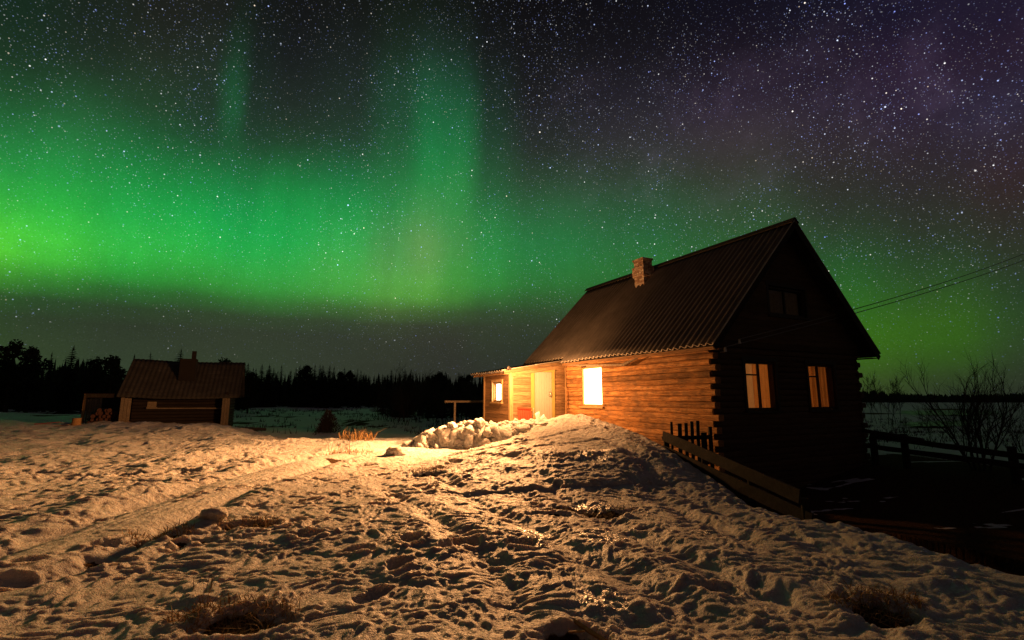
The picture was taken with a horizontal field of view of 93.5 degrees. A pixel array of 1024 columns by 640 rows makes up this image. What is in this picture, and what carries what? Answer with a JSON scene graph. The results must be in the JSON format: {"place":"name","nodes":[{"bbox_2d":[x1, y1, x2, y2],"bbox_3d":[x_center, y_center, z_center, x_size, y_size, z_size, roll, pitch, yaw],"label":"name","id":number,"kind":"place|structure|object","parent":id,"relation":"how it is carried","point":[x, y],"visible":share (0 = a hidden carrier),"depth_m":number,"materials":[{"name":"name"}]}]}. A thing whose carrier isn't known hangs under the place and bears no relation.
{"place":"outdoors","nodes":[
{"label":"outdoors","id":0,"kind":"place"},
{"bbox_2d":[0,402,1023,639],"bbox_3d":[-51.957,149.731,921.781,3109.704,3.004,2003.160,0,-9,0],"label":"ground","id":1,"kind":"structure","parent":0,"point":[478,543],"depth_m":5.31,"materials":[{"name":"snow"}]},
{"bbox_2d":[0,339,29,411],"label":"pine tree","id":2,"kind":"object","parent":1,"relation":"on","point":[12,385],"visible":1,"depth_m":45.54,"materials":[{"name":"green plant"}]},
{"bbox_2d":[12,346,54,412],"bbox_3d":[-47.608,6.067,47.718,3.032,7.055,3.168,9,-12,-43],"label":"pine tree","id":3,"kind":"object","parent":1,"relation":"on","point":[37,393],"visible":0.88,"depth_m":47.54,"materials":[{"name":"green plant"}]},
{"bbox_2d":[28,362,48,411],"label":"spruce tree","id":4,"kind":"object","parent":1,"relation":"on","point":[36,409],"visible":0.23,"depth_m":51.74,"materials":[{"name":"green plant"}]},
{"bbox_2d":[29,368,54,408],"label":"spruce tree","id":5,"kind":"object","parent":1,"relation":"on","point":[50,381],"visible":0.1,"depth_m":63.68,"materials":[{"name":"green plant"}]},
{"bbox_2d":[29,354,56,411],"bbox_3d":[-53.572,7.179,55.641,2.682,7.240,2.478,2,-9,-13],"label":"spruce tree","id":6,"kind":"object","parent":1,"relation":"on","point":[48,375],"visible":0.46,"depth_m":55.58,"materials":[{"name":"green plant"}]},
{"bbox_2d":[49,373,58,407],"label":"spruce tree","id":7,"kind":"object","parent":1,"relation":"on","point":[56,378],"visible":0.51,"depth_m":57.86,"materials":[{"name":"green plant"}]},
{"bbox_2d":[42,347,83,413],"bbox_3d":[-47.732,6.400,51.714,3.514,7.606,3.863,-8,-12,40],"label":"spruce tree","id":8,"kind":"object","parent":1,"relation":"on","point":[65,394],"visible":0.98,"depth_m":51.28,"materials":[{"name":"green plant"}]},
{"bbox_2d":[51,366,78,403],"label":"pine tree","id":9,"kind":"object","parent":1,"relation":"on","point":[60,369],"visible":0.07,"depth_m":58.81,"materials":[{"name":"green plant"}]},
{"bbox_2d":[71,418,81,425],"bbox_3d":[-20.026,4.712,22.133,0.378,0.400,0.378,0,-9,0],"label":"chopping block","id":10,"kind":"object","parent":1,"relation":"on","point":[75,421],"depth_m":22.01,"materials":[{"name":"brown wood"}]},
{"bbox_2d":[77,369,88,409],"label":"spruce tree","id":11,"kind":"object","parent":1,"relation":"on","point":[80,402],"visible":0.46,"depth_m":57.19,"materials":[{"name":"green plant"}]},
{"bbox_2d":[73,356,106,409],"bbox_3d":[-44.887,6.900,51.359,3.191,6.450,2.917,3,-9,-16],"label":"pine tree","id":12,"kind":"object","parent":1,"relation":"on","point":[94,371],"visible":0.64,"depth_m":51.38,"materials":[{"name":"green plant"}]},
{"bbox_2d":[81,393,123,422],"bbox_3d":[-20.774,4.672,24.887,1.900,1.782,1.630,4,-10,-25],"label":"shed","id":13,"kind":"object","parent":1,"relation":"on","point":[112,401],"visible":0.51,"depth_m":24.15,"materials":[{"name":"brown wood"}]},
{"bbox_2d":[94,355,127,392],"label":"pine tree","id":14,"kind":"object","parent":1,"relation":"on","point":[112,365],"visible":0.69,"depth_m":51.50,"materials":[{"name":"green plant"}]},
{"bbox_2d":[115,520,203,547],"bbox_3d":[-4.065,2.411,5.452,1.215,0.337,0.902,-4,-10,23],"label":"grass tuft","id":15,"kind":"object","parent":1,"relation":"on","point":[159,536],"visible":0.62,"depth_m":5.41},
{"bbox_2d":[116,351,244,425],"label":"bath house","id":16,"kind":"structure","parent":1,"relation":"on","point":[187,391],"depth_m":24.45,"materials":[{"name":"brown wood"}]},
{"bbox_2d":[146,402,156,407],"bbox_3d":[-17.713,4.173,23.702,0.430,0.300,0.080,4,-10,-25],"label":"small window","id":17,"kind":"structure","parent":16,"relation":"in","point":[150,404],"depth_m":23.69,"materials":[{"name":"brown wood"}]},
{"bbox_2d":[193,570,221,592],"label":"grass tuft","id":18,"kind":"object","parent":1,"relation":"on","point":[208,581],"visible":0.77,"depth_m":3.87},
{"bbox_2d":[199,506,227,522],"bbox_3d":[-3.654,2.401,5.888,0.350,0.226,0.258,3,-9,-16],"label":"snow lump","id":19,"kind":"object","parent":1,"relation":"on","point":[217,513],"visible":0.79,"depth_m":5.81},
{"bbox_2d":[195,585,248,623],"bbox_3d":[-2.092,2.047,3.463,0.405,0.266,0.232,0,-9,0],"label":"grass tuft","id":20,"kind":"object","parent":1,"relation":"on","point":[229,600],"visible":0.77,"depth_m":3.48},
{"bbox_2d":[135,587,323,639],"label":"grass tuft","id":21,"kind":"object","parent":1,"relation":"on","point":[237,629],"visible":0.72,"depth_m":3.34,"materials":[{"name":"plant"}]},
{"bbox_2d":[2,359,482,408],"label":"forest","id":22,"kind":"object","parent":1,"relation":"on","point":[82,367],"visible":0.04,"depth_m":109.76,"materials":[{"name":"plant"}]},
{"bbox_2d":[239,363,249,402],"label":"spruce tree","id":23,"kind":"object","parent":1,"relation":"on","point":[246,372],"visible":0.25,"depth_m":96.65,"materials":[{"name":"green plant"}]},
{"bbox_2d":[238,371,260,413],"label":"pine tree","id":24,"kind":"object","parent":1,"relation":"on","point":[248,402],"visible":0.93,"depth_m":54.10,"materials":[{"name":"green plant"}]},
{"bbox_2d":[208,510,297,533],"bbox_3d":[-3.092,2.431,5.759,1.077,0.251,1.034,7,-12,-38],"label":"grass tuft","id":25,"kind":"object","parent":1,"relation":"on","point":[250,525],"visible":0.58,"depth_m":5.76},
{"bbox_2d":[240,427,265,430],"bbox_3d":[-13.037,5.442,23.950,1.509,0.220,0.220,1,-9,-8],"label":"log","id":26,"kind":"object","parent":1,"relation":"on","point":[257,429],"visible":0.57,"depth_m":23.95,"materials":[{"name":"brown wood"}]},
{"bbox_2d":[252,366,264,407],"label":"spruce tree","id":27,"kind":"object","parent":1,"relation":"on","point":[259,380],"visible":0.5,"depth_m":90.41,"materials":[{"name":"green plant"}]},
{"bbox_2d":[253,365,278,407],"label":"spruce tree","id":28,"kind":"object","parent":1,"relation":"on","point":[268,395],"visible":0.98,"depth_m":84.69,"materials":[{"name":"green plant"}]},
{"bbox_2d":[257,369,275,407],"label":"spruce tree","id":29,"kind":"object","parent":1,"relation":"on","point":[265,392],"visible":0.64,"depth_m":85.16,"materials":[{"name":"green plant"}]},
{"bbox_2d":[271,368,281,406],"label":"spruce tree","id":30,"kind":"object","parent":1,"relation":"on","point":[275,393],"visible":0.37,"depth_m":100.77,"materials":[{"name":"green plant"}]},
{"bbox_2d":[275,372,281,405],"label":"spruce tree","id":31,"kind":"object","parent":1,"relation":"on","point":[277,390],"visible":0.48,"depth_m":103.13,"materials":[{"name":"green plant"}]},
{"bbox_2d":[276,366,286,405],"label":"spruce tree","id":32,"kind":"object","parent":1,"relation":"on","point":[281,380],"visible":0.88,"depth_m":103.72,"materials":[{"name":"green plant"}]},
{"bbox_2d":[279,372,292,406],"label":"spruce tree","id":33,"kind":"object","parent":1,"relation":"on","point":[285,403],"visible":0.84,"depth_m":88.12,"materials":[{"name":"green plant"}]},
{"bbox_2d":[286,370,298,406],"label":"spruce tree","id":34,"kind":"object","parent":1,"relation":"on","point":[292,398],"visible":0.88,"depth_m":85.09,"materials":[{"name":"green plant"}]},
{"bbox_2d":[295,365,315,404],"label":"pine tree","id":35,"kind":"object","parent":1,"relation":"on","point":[305,372],"visible":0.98,"depth_m":84.78,"materials":[{"name":"green plant"}]},
{"bbox_2d":[308,364,317,405],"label":"spruce tree","id":36,"kind":"object","parent":1,"relation":"on","point":[315,374],"visible":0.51,"depth_m":87.17,"materials":[{"name":"green plant"}]},
{"bbox_2d":[310,365,330,407],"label":"spruce tree","id":37,"kind":"object","parent":1,"relation":"on","point":[320,393],"visible":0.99,"depth_m":85.33,"materials":[{"name":"green plant"}]},
{"bbox_2d":[321,366,335,407],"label":"spruce tree","id":38,"kind":"object","parent":1,"relation":"on","point":[331,396],"visible":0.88,"depth_m":86.79,"materials":[{"name":"green plant"}]},
{"bbox_2d":[315,409,343,432],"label":"dark bush","id":39,"kind":"object","parent":1,"relation":"on","point":[326,424],"visible":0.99,"depth_m":25.32,"materials":[{"name":"brown plant"}]},
{"bbox_2d":[330,367,336,406],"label":"spruce tree","id":40,"kind":"object","parent":1,"relation":"on","point":[334,378],"visible":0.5,"depth_m":91.66,"materials":[{"name":"green plant"}]},
{"bbox_2d":[333,374,343,407],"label":"spruce tree","id":41,"kind":"object","parent":1,"relation":"on","point":[339,393],"visible":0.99,"depth_m":87.00,"materials":[{"name":"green plant"}]},
{"bbox_2d":[334,371,344,404],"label":"pine tree","id":42,"kind":"object","parent":1,"relation":"on","point":[339,378],"visible":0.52,"depth_m":92.22,"materials":[{"name":"green plant"}]},
{"bbox_2d":[336,368,351,406],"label":"spruce tree","id":43,"kind":"object","parent":1,"relation":"on","point":[344,382],"visible":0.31,"depth_m":99.55,"materials":[{"name":"green plant"}]},
{"bbox_2d":[327,436,366,454],"bbox_3d":[-4.468,3.325,12.840,1.192,0.650,0.540,0,-9,0],"label":"grass tuft","id":44,"kind":"object","parent":1,"relation":"on","point":[344,449],"visible":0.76,"depth_m":12.74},
{"bbox_2d":[323,446,373,454],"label":"grass tuft","id":45,"kind":"object","parent":1,"relation":"on","point":[347,451],"visible":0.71,"depth_m":12.91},
{"bbox_2d":[342,370,354,404],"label":"pine tree","id":46,"kind":"object","parent":1,"relation":"on","point":[350,376],"visible":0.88,"depth_m":91.71,"materials":[{"name":"green plant"}]},
{"bbox_2d":[347,370,362,407],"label":"spruce tree","id":47,"kind":"object","parent":1,"relation":"on","point":[356,403],"visible":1,"depth_m":85.43,"materials":[{"name":"green plant"}]},
{"bbox_2d":[338,429,379,440],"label":"grass tuft","id":48,"kind":"object","parent":1,"relation":"on","point":[358,437],"visible":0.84,"depth_m":16.15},
{"bbox_2d":[358,372,366,405],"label":"spruce tree","id":49,"kind":"object","parent":1,"relation":"on","point":[361,392],"visible":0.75,"depth_m":97.80,"materials":[{"name":"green plant"}]},
{"bbox_2d":[362,375,367,404],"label":"spruce tree","id":50,"kind":"object","parent":1,"relation":"on","point":[364,389],"visible":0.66,"depth_m":103.08,"materials":[{"name":"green plant"}]},
{"bbox_2d":[363,377,374,407],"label":"spruce tree","id":51,"kind":"object","parent":1,"relation":"on","point":[368,403],"visible":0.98,"depth_m":87.06,"materials":[{"name":"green plant"}]},
{"bbox_2d":[371,375,380,404],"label":"spruce tree","id":52,"kind":"object","parent":1,"relation":"on","point":[377,382],"visible":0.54,"depth_m":102.18,"materials":[{"name":"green plant"}]},
{"bbox_2d":[371,391,389,419],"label":"birch tree","id":53,"kind":"object","parent":1,"relation":"on","point":[379,402],"visible":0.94,"depth_m":41.24,"materials":[{"name":"black plant"}]},
{"bbox_2d":[368,377,396,419],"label":"birch tree","id":54,"kind":"object","parent":1,"relation":"on","point":[383,389],"visible":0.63,"depth_m":43.10,"materials":[{"name":"black plant"}]},
{"bbox_2d":[378,380,386,414],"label":"spruce tree","id":55,"kind":"object","parent":1,"relation":"on","point":[383,405],"visible":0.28,"depth_m":52.43,"materials":[{"name":"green plant"}]},
{"bbox_2d":[385,371,394,406],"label":"spruce tree","id":56,"kind":"object","parent":1,"relation":"on","point":[390,381],"visible":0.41,"depth_m":85.72,"materials":[{"name":"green plant"}]},
{"bbox_2d":[384,446,405,455],"bbox_3d":[-3.013,3.404,12.406,0.461,0.302,0.433,8,-12,-42],"label":"snow lump","id":57,"kind":"object","parent":1,"relation":"on","point":[397,451],"visible":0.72,"depth_m":12.29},
{"bbox_2d":[384,362,415,418],"bbox_3d":[-9.922,6.329,43.477,3.130,5.510,3.027,0,-9,0],"label":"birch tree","id":58,"kind":"object","parent":1,"relation":"on","point":[400,388],"visible":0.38,"depth_m":43.41,"materials":[{"name":"black plant"}]},
{"bbox_2d":[388,368,417,422],"bbox_3d":[-8.785,5.874,38.205,2.953,4.722,2.335,-3,-10,19],"label":"birch tree","id":59,"kind":"object","parent":1,"relation":"on","point":[407,384],"visible":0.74,"depth_m":37.94,"materials":[{"name":"black plant"}]},
{"bbox_2d":[406,373,431,418],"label":"birch tree","id":60,"kind":"object","parent":1,"relation":"on","point":[421,388],"visible":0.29,"depth_m":44.56,"materials":[{"name":"black plant"}]},
{"bbox_2d":[411,371,442,418],"bbox_3d":[-7.945,6.564,43.163,3.465,4.880,2.224,-5,-10,29],"label":"birch tree","id":61,"kind":"object","parent":1,"relation":"on","point":[422,410],"visible":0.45,"depth_m":43.17,"materials":[{"name":"brown plant"}]},
{"bbox_2d":[409,463,451,471],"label":"grass tuft","id":62,"kind":"object","parent":1,"relation":"on","point":[435,468],"visible":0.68,"depth_m":9.87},
{"bbox_2d":[430,373,441,391],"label":"pine tree","id":63,"kind":"object","parent":1,"relation":"on","point":[438,378],"visible":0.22,"depth_m":88.24,"materials":[{"name":"green plant"}]},
{"bbox_2d":[443,392,461,420],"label":"birch tree","id":64,"kind":"object","parent":1,"relation":"on","point":[452,405],"visible":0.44,"depth_m":42.52,"materials":[{"name":"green plant"}]},
{"bbox_2d":[448,383,462,417],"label":"spruce tree","id":65,"kind":"object","parent":1,"relation":"on","point":[451,412],"visible":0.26,"depth_m":51.92,"materials":[{"name":"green plant"}]},
{"bbox_2d":[444,384,469,419],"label":"birch tree","id":66,"kind":"object","parent":1,"relation":"on","point":[457,396],"visible":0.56,"depth_m":42.38,"materials":[{"name":"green plant"}]},
{"bbox_2d":[444,384,473,420],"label":"birch tree","id":67,"kind":"object","parent":1,"relation":"on","point":[463,398],"visible":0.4,"depth_m":43.41,"materials":[{"name":"brown plant"}]},
{"bbox_2d":[454,375,467,415],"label":"pine tree","id":68,"kind":"object","parent":1,"relation":"on","point":[461,380],"visible":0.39,"depth_m":48.33,"materials":[{"name":"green plant"}]},
{"bbox_2d":[444,400,482,422],"bbox_3d":[-1.796,4.120,19.533,2.047,1.721,0.246,7,-11,-35],"label":"hitching rail","id":69,"kind":"object","parent":1,"relation":"on","point":[458,401],"visible":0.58,"depth_m":19.34,"materials":[{"name":"brown wood"}]},
{"bbox_2d":[457,399,475,420],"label":"birch tree","id":70,"kind":"object","parent":1,"relation":"on","point":[466,409],"visible":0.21,"depth_m":43.85,"materials":[{"name":"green plant"}]},
{"bbox_2d":[451,378,482,420],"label":"birch tree","id":71,"kind":"object","parent":1,"relation":"on","point":[465,389],"visible":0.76,"depth_m":39.08,"materials":[{"name":"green plant"}]},
{"bbox_2d":[465,374,473,393],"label":"pine tree","id":72,"kind":"object","parent":1,"relation":"on","point":[467,378],"visible":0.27,"depth_m":87.23,"materials":[{"name":"green plant"}]},
{"bbox_2d":[467,389,479,418],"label":"spruce tree","id":73,"kind":"object","parent":1,"relation":"on","point":[475,415],"visible":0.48,"depth_m":47.15,"materials":[{"name":"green plant"}]},
{"bbox_2d":[465,392,482,419],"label":"birch tree","id":74,"kind":"object","parent":1,"relation":"on","point":[477,406],"visible":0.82,"depth_m":37.77,"materials":[{"name":"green plant"}]},
{"bbox_2d":[402,418,548,449],"bbox_3d":[-1.049,3.634,14.602,4.877,1.348,1.486,-1,-9,9],"label":"snow heap","id":75,"kind":"object","parent":1,"relation":"on","point":[469,434],"visible":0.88,"depth_m":14.26,"materials":[{"name":"snow"}]},
{"bbox_2d":[476,380,481,405],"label":"spruce tree","id":76,"kind":"object","parent":1,"relation":"on","point":[479,390],"visible":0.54,"depth_m":97.49,"materials":[{"name":"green plant"}]},
{"bbox_2d":[517,407,533,419],"bbox_3d":[0.465,3.249,15.927,0.615,0.726,0.145,4,-10,-26],"label":"sled","id":77,"kind":"object","parent":1,"relation":"on","point":[524,413],"visible":0.59,"depth_m":15.96,"materials":[{"name":"red paint"}]},
{"bbox_2d":[568,630,584,632],"bbox_3d":[0.422,2.039,3.152,0.107,0.029,0.014,-3,-10,17],"label":"stick","id":78,"kind":"object","parent":1,"relation":"on","point":[575,631],"visible":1,"depth_m":3.15,"materials":[{"name":"brown wood"}]},
{"bbox_2d":[573,619,606,639],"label":"board","id":79,"kind":"object","parent":1,"relation":"on","point":[591,632],"visible":0.96,"depth_m":3.15,"materials":[{"name":"brown wood"}]},
{"bbox_2d":[542,501,637,518],"bbox_3d":[1.082,2.637,6.576,1.556,0.286,0.922,0,-9,0],"label":"grass tuft","id":80,"kind":"object","parent":1,"relation":"on","point":[623,506],"visible":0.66,"depth_m":6.63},
{"bbox_2d":[229,408,1023,448],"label":"weeds","id":81,"kind":"object","parent":1,"relation":"on","point":[869,426],"visible":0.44,"depth_m":37.89,"materials":[{"name":"plant"}]},
{"bbox_2d":[470,217,880,492],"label":"log house","id":82,"kind":"structure","parent":1,"relation":"on","point":[787,407],"depth_m":13.33,"materials":[{"name":"brown wood"}]},
{"bbox_2d":[490,379,505,403],"bbox_3d":[-0.475,2.509,16.904,0.240,0.825,0.950,4,-10,-26],"label":"window","id":83,"kind":"structure","parent":82,"relation":"in","point":[496,388],"depth_m":17.00,"materials":[{"name":"beige paint"}]},
{"bbox_2d":[534,372,551,418],"bbox_3d":[1.071,2.726,16.493,0.700,1.875,0.131,4,-10,-26],"label":"door","id":84,"kind":"structure","parent":82,"relation":"in","point":[543,380],"depth_m":16.53,"materials":[{"name":"paint"}]},
{"bbox_2d":[579,366,603,407],"bbox_3d":[2.622,2.188,15.646,0.240,1.320,1.300,4,-10,-26],"label":"window","id":85,"kind":"structure","parent":82,"relation":"in","point":[592,391],"depth_m":15.70,"materials":[{"name":"glass"}]},
{"bbox_2d":[564,358,637,365],"bbox_3d":[2.675,1.396,15.112,0.103,0.266,3.804,4,-10,-26],"label":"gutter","id":86,"kind":"object","parent":82,"relation":"attached to","point":[624,363],"visible":0.98,"depth_m":14.61,"materials":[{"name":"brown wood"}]},
{"bbox_2d":[740,356,783,412],"bbox_3d":[6.248,1.651,12.229,1.350,1.390,0.319,4,-10,-26],"label":"window","id":87,"kind":"structure","parent":82,"relation":"in","point":[757,387],"depth_m":12.35,"materials":[{"name":"paint"}]},
{"bbox_2d":[765,281,810,320],"bbox_3d":[7.446,-0.492,13.158,1.740,0.945,0.290,4,-10,-26],"label":"window","id":88,"kind":"structure","parent":82,"relation":"in","point":[782,303],"depth_m":13.24,"materials":[{"name":"paint"}]},
{"bbox_2d":[804,360,841,411],"bbox_3d":[8.491,1.827,13.330,1.380,1.390,0.323,4,-10,-26],"label":"window","id":89,"kind":"structure","parent":82,"relation":"in","point":[817,395],"depth_m":13.46,"materials":[{"name":"paint"}]},
{"bbox_2d":[725,260,1023,346],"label":"power line","id":90,"kind":"object","parent":82,"relation":"attached to","point":[863,310],"visible":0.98,"depth_m":14.64,"materials":[{"name":"rubber"}]},
{"bbox_2d":[740,254,1022,338],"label":"power line","id":91,"kind":"object","parent":82,"relation":"attached to","point":[870,304],"visible":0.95,"depth_m":14.94,"materials":[{"name":"rubber"}]},
{"bbox_2d":[662,421,714,467],"bbox_3d":[3.966,2.964,10.621,1.704,1.438,0.268,6,-11,-35],"label":"picket fence","id":92,"kind":"object","parent":1,"relation":"on","point":[703,437],"visible":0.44,"depth_m":10.83,"materials":[{"name":"brown wood"}]},
{"bbox_2d":[662,431,813,519],"bbox_3d":[3.724,3.027,8.426,0.156,1.886,3.678,2,-9,-15],"label":"plank fence","id":93,"kind":"object","parent":1,"relation":"on","point":[751,490],"visible":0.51,"depth_m":7.85,"materials":[{"name":"brown wood"}]},
{"bbox_2d":[850,587,874,614],"bbox_3d":[2.631,2.098,3.586,0.237,0.213,0.100,0,-9,0],"label":"grass tuft","id":94,"kind":"object","parent":1,"relation":"on","point":[863,602],"visible":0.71,"depth_m":3.58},
{"bbox_2d":[861,378,883,420],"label":"birch tree","id":95,"kind":"object","parent":1,"relation":"on","point":[869,395],"visible":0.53,"depth_m":61.02,"materials":[{"name":"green plant"}]},
{"bbox_2d":[862,370,884,423],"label":"birch tree","id":96,"kind":"object","parent":1,"relation":"on","point":[874,396],"visible":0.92,"depth_m":58.98,"materials":[{"name":"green plant"}]},
{"bbox_2d":[805,569,943,627],"bbox_3d":[2.748,2.107,3.612,0.833,0.246,0.962,8,-12,-42],"label":"grass tuft","id":97,"kind":"object","parent":1,"relation":"on","point":[880,602],"visible":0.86,"depth_m":3.60,"materials":[{"name":"plant"}]},
{"bbox_2d":[876,375,908,422],"bbox_3d":[45.210,9.296,56.717,3.960,6.279,3.590,5,-11,-30],"label":"birch tree","id":98,"kind":"object","parent":1,"relation":"on","point":[898,391],"visible":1,"depth_m":57.23,"materials":[{"name":"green plant"}]},
{"bbox_2d":[885,380,909,422],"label":"birch tree","id":99,"kind":"object","parent":1,"relation":"on","point":[898,400],"visible":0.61,"depth_m":59.07,"materials":[{"name":"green plant"}]},
{"bbox_2d":[888,417,908,433],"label":"bare bush","id":100,"kind":"object","parent":1,"relation":"on","point":[903,428],"visible":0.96,"depth_m":26.47,"materials":[{"name":"brown plant"}]},
{"bbox_2d":[912,404,957,440],"bbox_3d":[20.699,5.165,23.538,1.137,2.049,1.606,0,-9,0],"label":"bare bush","id":101,"kind":"object","parent":1,"relation":"on","point":[924,421],"visible":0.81,"depth_m":23.58,"materials":[{"name":"brown plant"}]},
{"bbox_2d":[861,391,1023,402],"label":"forest","id":102,"kind":"object","parent":1,"relation":"on","point":[941,398],"visible":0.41,"depth_m":300.74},
{"bbox_2d":[862,429,1023,483],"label":"rail fence","id":103,"kind":"object","parent":1,"relation":"on","point":[1012,463],"visible":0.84,"depth_m":12.00,"materials":[{"name":"brown wood"}]},
{"bbox_2d":[895,348,1023,470],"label":"bare tree","id":104,"kind":"object","parent":1,"relation":"on","point":[971,411],"visible":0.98,"depth_m":12.11,"materials":[{"name":"brown plant"}]},
{"bbox_2d":[990,395,1023,451],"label":"bare bush","id":105,"kind":"object","parent":1,"relation":"on","point":[1015,428],"visible":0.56,"depth_m":16.73,"materials":[{"name":"brown plant"}]},
{"bbox_2d":[0,0,1023,396],"label":"sky","id":106,"kind":"structure","parent":0,"point":[369,187],"materials":[{"name":"green"}]},
{"bbox_2d":[895,421,972,426],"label":"water","id":107,"kind":"structure","parent":0,"point":[917,423],"depth_m":54.99,"materials":[{"name":"grey liquid"}]},
{"bbox_2d":[898,410,1010,414],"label":"water","id":108,"kind":"structure","parent":0,"point":[910,412],"depth_m":98.94,"materials":[{"name":"grey liquid"}]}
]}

